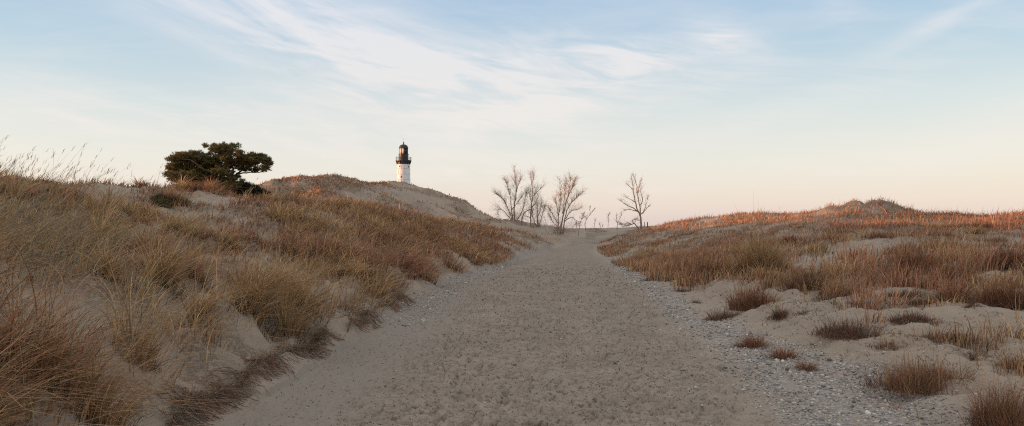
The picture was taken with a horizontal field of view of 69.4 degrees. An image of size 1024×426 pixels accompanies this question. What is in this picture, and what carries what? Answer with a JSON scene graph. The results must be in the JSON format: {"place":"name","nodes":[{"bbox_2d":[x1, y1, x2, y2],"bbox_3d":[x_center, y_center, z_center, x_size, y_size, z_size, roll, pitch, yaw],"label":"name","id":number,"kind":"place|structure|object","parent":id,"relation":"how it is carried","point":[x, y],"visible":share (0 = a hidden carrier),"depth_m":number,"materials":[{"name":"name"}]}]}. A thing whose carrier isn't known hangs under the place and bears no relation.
{"place":"outdoors","nodes":[
{"label":"outdoors","id":0,"kind":"place"},
{"bbox_2d":[0,183,610,425],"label":"dune","id":1,"kind":"structure","parent":0,"point":[245,346],"depth_m":7.91,"materials":[{"name":"beige sand"}]},
{"bbox_2d":[150,193,189,207],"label":"shrub","id":2,"kind":"object","parent":1,"relation":"on","point":[165,202],"visible":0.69,"depth_m":20.33,"materials":[{"name":"green plant"}]},
{"bbox_2d":[143,374,258,425],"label":"root mat","id":3,"kind":"object","parent":1,"relation":"on","point":[220,390],"visible":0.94,"depth_m":6.07,"materials":[{"name":"brown plant"}]},
{"bbox_2d":[170,180,236,194],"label":"shrub","id":4,"kind":"object","parent":1,"relation":"on","point":[226,189],"visible":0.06,"depth_m":30.31,"materials":[{"name":"brown plant"}]},
{"bbox_2d":[162,141,274,188],"bbox_3d":[-12.466,-1.466,31.092,5.110,3.296,2.926,0,-1,0],"label":"pine tree","id":5,"kind":"object","parent":1,"relation":"on","point":[192,164],"visible":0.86,"depth_m":30.59,"materials":[{"name":"green plant"}]},
{"bbox_2d":[231,180,272,198],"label":"shrub","id":6,"kind":"object","parent":1,"relation":"on","point":[246,186],"visible":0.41,"depth_m":31.09,"materials":[{"name":"green plant"}]},
{"bbox_2d":[214,322,347,397],"bbox_3d":[-2.540,1.557,8.434,0.771,0.409,3.504,0,-1,0],"label":"root mat","id":7,"kind":"object","parent":1,"relation":"on","point":[264,365],"visible":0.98,"depth_m":7.77,"materials":[{"name":"brown plant"}]},
{"bbox_2d":[337,286,414,332],"bbox_3d":[-2.284,1.622,13.201,0.758,0.427,5.434,0,-1,0],"label":"root mat","id":8,"kind":"object","parent":1,"relation":"on","point":[366,318],"visible":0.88,"depth_m":12.06,"materials":[{"name":"brown plant"}]},
{"bbox_2d":[0,182,1023,425],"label":"plant litter","id":9,"kind":"object","parent":1,"relation":"on","point":[908,334],"visible":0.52,"depth_m":9.12,"materials":[{"name":"brown plant"}]},
{"bbox_2d":[0,135,623,425],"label":"dune grass","id":10,"kind":"structure","parent":0,"point":[254,292],"depth_m":9.29,"materials":[{"name":"brown plant"}]},
{"bbox_2d":[260,174,578,243],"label":"hill","id":11,"kind":"structure","parent":0,"point":[409,195],"depth_m":93.69,"materials":[{"name":"beige sand"}]},
{"bbox_2d":[396,142,411,183],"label":"lighthouse","id":12,"kind":"object","parent":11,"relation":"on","point":[403,162],"visible":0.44,"depth_m":238.66,"materials":[{"name":"white metal"}]},
{"bbox_2d":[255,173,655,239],"bbox_3d":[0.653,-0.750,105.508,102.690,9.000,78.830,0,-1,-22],"label":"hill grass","id":13,"kind":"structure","parent":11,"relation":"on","point":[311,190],"depth_m":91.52,"materials":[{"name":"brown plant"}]},
{"bbox_2d":[489,165,531,223],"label":"bare tree","id":14,"kind":"object","parent":11,"relation":"on","point":[512,214],"visible":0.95,"depth_m":99.91,"materials":[{"name":"brown plant"}]},
{"bbox_2d":[509,168,547,225],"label":"bare tree","id":15,"kind":"object","parent":11,"relation":"on","point":[530,192],"visible":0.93,"depth_m":96.80,"materials":[{"name":"brown plant"}]},
{"bbox_2d":[521,195,551,226],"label":"bare tree","id":16,"kind":"object","parent":11,"relation":"on","point":[539,209],"visible":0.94,"depth_m":95.08,"materials":[{"name":"brown plant"}]},
{"bbox_2d":[540,168,586,234],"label":"bare tree","id":17,"kind":"object","parent":11,"relation":"on","point":[560,193],"visible":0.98,"depth_m":84.10,"materials":[{"name":"brown plant"}]},
{"bbox_2d":[160,236,805,425],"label":"path","id":18,"kind":"structure","parent":0,"point":[577,255],"depth_m":8.53,"materials":[{"name":"beige sand"}]},
{"bbox_2d":[0,0,1023,227],"label":"sky","id":19,"kind":"structure","parent":0,"point":[718,106],"materials":[{"name":"blue"}]},
{"bbox_2d":[565,226,650,240],"bbox_3d":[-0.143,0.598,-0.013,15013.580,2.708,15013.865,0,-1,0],"label":"ground","id":20,"kind":"structure","parent":0,"point":[599,236],"depth_m":92.42,"materials":[{"name":"beige sand"}]},
{"bbox_2d":[615,212,641,229],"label":"fallen branch","id":21,"kind":"object","parent":20,"relation":"on","point":[629,224],"visible":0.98,"depth_m":93.63,"materials":[{"name":"brown wood"}]},
{"bbox_2d":[621,173,649,228],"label":"bare tree","id":22,"kind":"object","parent":20,"relation":"on","point":[634,201],"visible":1,"depth_m":94.86,"materials":[{"name":"brown plant"}]},
{"bbox_2d":[595,199,1023,425],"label":"dune","id":23,"kind":"structure","parent":0,"point":[839,346],"depth_m":10.28,"materials":[{"name":"beige sand"}]},
{"bbox_2d":[640,274,656,280],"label":"grass clump","id":24,"kind":"object","parent":23,"relation":"on","point":[647,277],"visible":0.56,"depth_m":21.88,"materials":[{"name":"brown plant"}]},
{"bbox_2d":[291,254,1023,425],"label":"gravel","id":25,"kind":"structure","parent":23,"relation":"on","point":[867,410],"depth_m":7.94,"materials":[{"name":"grey gravel"}]},
{"bbox_2d":[673,285,689,291],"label":"grass clump","id":26,"kind":"object","parent":23,"relation":"on","point":[684,290],"visible":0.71,"depth_m":17.93,"materials":[{"name":"brown plant"}]},
{"bbox_2d":[671,246,745,280],"bbox_3d":[5.385,1.183,19.854,2.627,1.219,2.242,0,-1,0],"label":"grass clump","id":27,"kind":"object","parent":23,"relation":"on","point":[710,267],"visible":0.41,"depth_m":19.68,"materials":[{"name":"brown plant"}]},
{"bbox_2d":[702,304,742,321],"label":"grass clump","id":28,"kind":"object","parent":23,"relation":"on","point":[723,316],"visible":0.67,"depth_m":12.56,"materials":[{"name":"brown plant"}]},
{"bbox_2d":[729,331,774,349],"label":"grass clump","id":29,"kind":"object","parent":23,"relation":"on","point":[752,343],"visible":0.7,"depth_m":9.54,"materials":[{"name":"brown plant"}]},
{"bbox_2d":[719,267,789,311],"bbox_3d":[4.348,1.328,13.248,1.688,0.815,1.553,0,-1,0],"label":"grass clump","id":30,"kind":"object","parent":23,"relation":"on","point":[745,301],"visible":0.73,"depth_m":13.13,"materials":[{"name":"brown plant"}]},
{"bbox_2d":[720,214,808,274],"bbox_3d":[6.649,0.516,19.467,3.278,2.208,2.918,0,-1,0],"label":"grass clump","id":31,"kind":"object","parent":23,"relation":"on","point":[756,256],"visible":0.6,"depth_m":19.38,"materials":[{"name":"brown plant"}]},
{"bbox_2d":[764,296,789,320],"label":"grass clump","id":32,"kind":"object","parent":23,"relation":"on","point":[780,314],"visible":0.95,"depth_m":11.75,"materials":[{"name":"brown plant"}]},
{"bbox_2d":[760,342,803,359],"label":"grass clump","id":33,"kind":"object","parent":23,"relation":"on","point":[784,355],"visible":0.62,"depth_m":8.73,"materials":[{"name":"brown plant"}]},
{"bbox_2d":[792,308,807,315],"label":"grass clump","id":34,"kind":"object","parent":23,"relation":"on","point":[800,312],"visible":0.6,"depth_m":11.61,"materials":[{"name":"brown plant"}]},
{"bbox_2d":[791,348,822,372],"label":"grass clump","id":35,"kind":"object","parent":23,"relation":"on","point":[810,366],"visible":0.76,"depth_m":8.09,"materials":[{"name":"brown plant"}]},
{"bbox_2d":[597,194,1023,377],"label":"slope grass","id":36,"kind":"structure","parent":23,"relation":"on","point":[662,266],"depth_m":21.51,"materials":[{"name":"brown plant"}]},
{"bbox_2d":[778,266,844,290],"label":"grass clump","id":37,"kind":"object","parent":23,"relation":"on","point":[791,285],"visible":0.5,"depth_m":14.81,"materials":[{"name":"brown plant"}]},
{"bbox_2d":[828,227,857,233],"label":"grass clump","id":38,"kind":"object","parent":23,"relation":"on","point":[845,229],"visible":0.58,"depth_m":29.31,"materials":[{"name":"brown plant"}]},
{"bbox_2d":[808,306,884,339],"bbox_3d":[4.386,1.378,9.513,1.234,0.431,1.134,-1,-1,35],"label":"grass clump","id":39,"kind":"object","parent":23,"relation":"on","point":[841,332],"visible":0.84,"depth_m":9.42,"materials":[{"name":"brown plant"}]},
{"bbox_2d":[845,298,869,306],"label":"grass clump","id":40,"kind":"object","parent":23,"relation":"on","point":[857,302],"visible":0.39,"depth_m":12.02,"materials":[{"name":"brown plant"}]},
{"bbox_2d":[861,229,893,237],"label":"grass clump","id":41,"kind":"object","parent":23,"relation":"on","point":[880,236],"visible":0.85,"depth_m":26.52,"materials":[{"name":"brown plant"}]},
{"bbox_2d":[868,331,909,350],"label":"grass clump","id":42,"kind":"object","parent":23,"relation":"on","point":[880,346],"visible":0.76,"depth_m":8.61,"materials":[{"name":"brown plant"}]},
{"bbox_2d":[883,288,924,297],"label":"grass clump","id":43,"kind":"object","parent":23,"relation":"on","point":[902,291],"visible":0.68,"depth_m":12.37,"materials":[{"name":"brown plant"}]},
{"bbox_2d":[885,237,928,250],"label":"grass clump","id":44,"kind":"object","parent":23,"relation":"on","point":[908,243],"visible":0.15,"depth_m":22.50,"materials":[{"name":"brown plant"}]},
{"bbox_2d":[900,380,928,420],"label":"grass stalk","id":45,"kind":"object","parent":23,"relation":"on","point":[915,407],"depth_m":6.13,"materials":[{"name":"brown plant"}]},
{"bbox_2d":[885,307,950,325],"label":"grass clump","id":46,"kind":"object","parent":23,"relation":"on","point":[914,318],"visible":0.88,"depth_m":10.19,"materials":[{"name":"brown plant"}]},
{"bbox_2d":[876,234,964,275],"bbox_3d":[8.942,0.804,16.007,2.433,1.136,2.082,0,-1,19],"label":"grass clump","id":47,"kind":"object","parent":23,"relation":"on","point":[909,259],"visible":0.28,"depth_m":15.90,"materials":[{"name":"brown plant"}]},
{"bbox_2d":[848,329,995,396],"bbox_3d":[3.926,1.388,7.073,1.314,0.596,1.121,0,-1,11],"label":"grass clump","id":48,"kind":"object","parent":23,"relation":"on","point":[914,384],"visible":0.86,"depth_m":6.97,"materials":[{"name":"brown plant"}]},
{"bbox_2d":[905,296,938,305],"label":"grass clump","id":49,"kind":"object","parent":23,"relation":"on","point":[915,302],"visible":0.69,"depth_m":11.79,"materials":[{"name":"brown plant"}]},
{"bbox_2d":[925,230,955,235],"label":"grass clump","id":50,"kind":"object","parent":23,"relation":"on","point":[945,234],"visible":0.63,"depth_m":25.71,"materials":[{"name":"brown plant"}]},
{"bbox_2d":[917,321,988,345],"bbox_3d":[5.234,1.427,8.884,0.954,0.236,0.800,0,-1,0],"label":"grass clump","id":51,"kind":"object","parent":23,"relation":"on","point":[952,338],"visible":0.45,"depth_m":8.81,"materials":[{"name":"brown plant"}]},
{"bbox_2d":[909,224,998,286],"bbox_3d":[8.405,0.761,13.775,2.175,1.247,1.977,0,-1,0],"label":"grass clump","id":52,"kind":"object","parent":23,"relation":"on","point":[960,269],"visible":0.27,"depth_m":13.60,"materials":[{"name":"brown plant"}]},
{"bbox_2d":[956,349,991,361],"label":"grass clump","id":53,"kind":"object","parent":23,"relation":"on","point":[972,357],"visible":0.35,"depth_m":8.05,"materials":[{"name":"brown plant"}]},
{"bbox_2d":[962,301,990,308],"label":"grass clump","id":54,"kind":"object","parent":23,"relation":"on","point":[971,305],"visible":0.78,"depth_m":10.75,"materials":[{"name":"brown plant"}]},
{"bbox_2d":[937,341,1023,425],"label":"grass clump","id":55,"kind":"object","parent":23,"relation":"on","point":[1005,413],"visible":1,"depth_m":5.71,"materials":[{"name":"brown plant"}]},
{"bbox_2d":[968,220,994,226],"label":"grass clump","id":56,"kind":"object","parent":23,"relation":"on","point":[976,224],"visible":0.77,"depth_m":27.68,"materials":[{"name":"brown plant"}]},
{"bbox_2d":[970,235,1010,241],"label":"grass clump","id":57,"kind":"object","parent":23,"relation":"on","point":[992,240],"visible":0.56,"depth_m":23.78,"materials":[{"name":"brown plant"}]},
{"bbox_2d":[965,252,1023,310],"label":"grass clump","id":58,"kind":"object","parent":23,"relation":"on","point":[1002,299],"visible":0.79,"depth_m":11.02,"materials":[{"name":"brown plant"}]},
{"bbox_2d":[979,231,1023,267],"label":"grass clump","id":59,"kind":"object","parent":23,"relation":"on","point":[1008,264],"visible":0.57,"depth_m":14.92,"materials":[{"name":"brown plant"}]},
{"bbox_2d":[984,347,1023,369],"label":"grass clump","id":60,"kind":"object","parent":23,"relation":"on","point":[1008,362],"visible":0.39,"depth_m":7.45,"materials":[{"name":"brown plant"}]},
{"bbox_2d":[1013,295,1019,320],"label":"grass sprig","id":61,"kind":"object","parent":23,"relation":"on","point":[1015,308],"depth_m":9.82,"materials":[{"name":"brown plant"}]}
]}

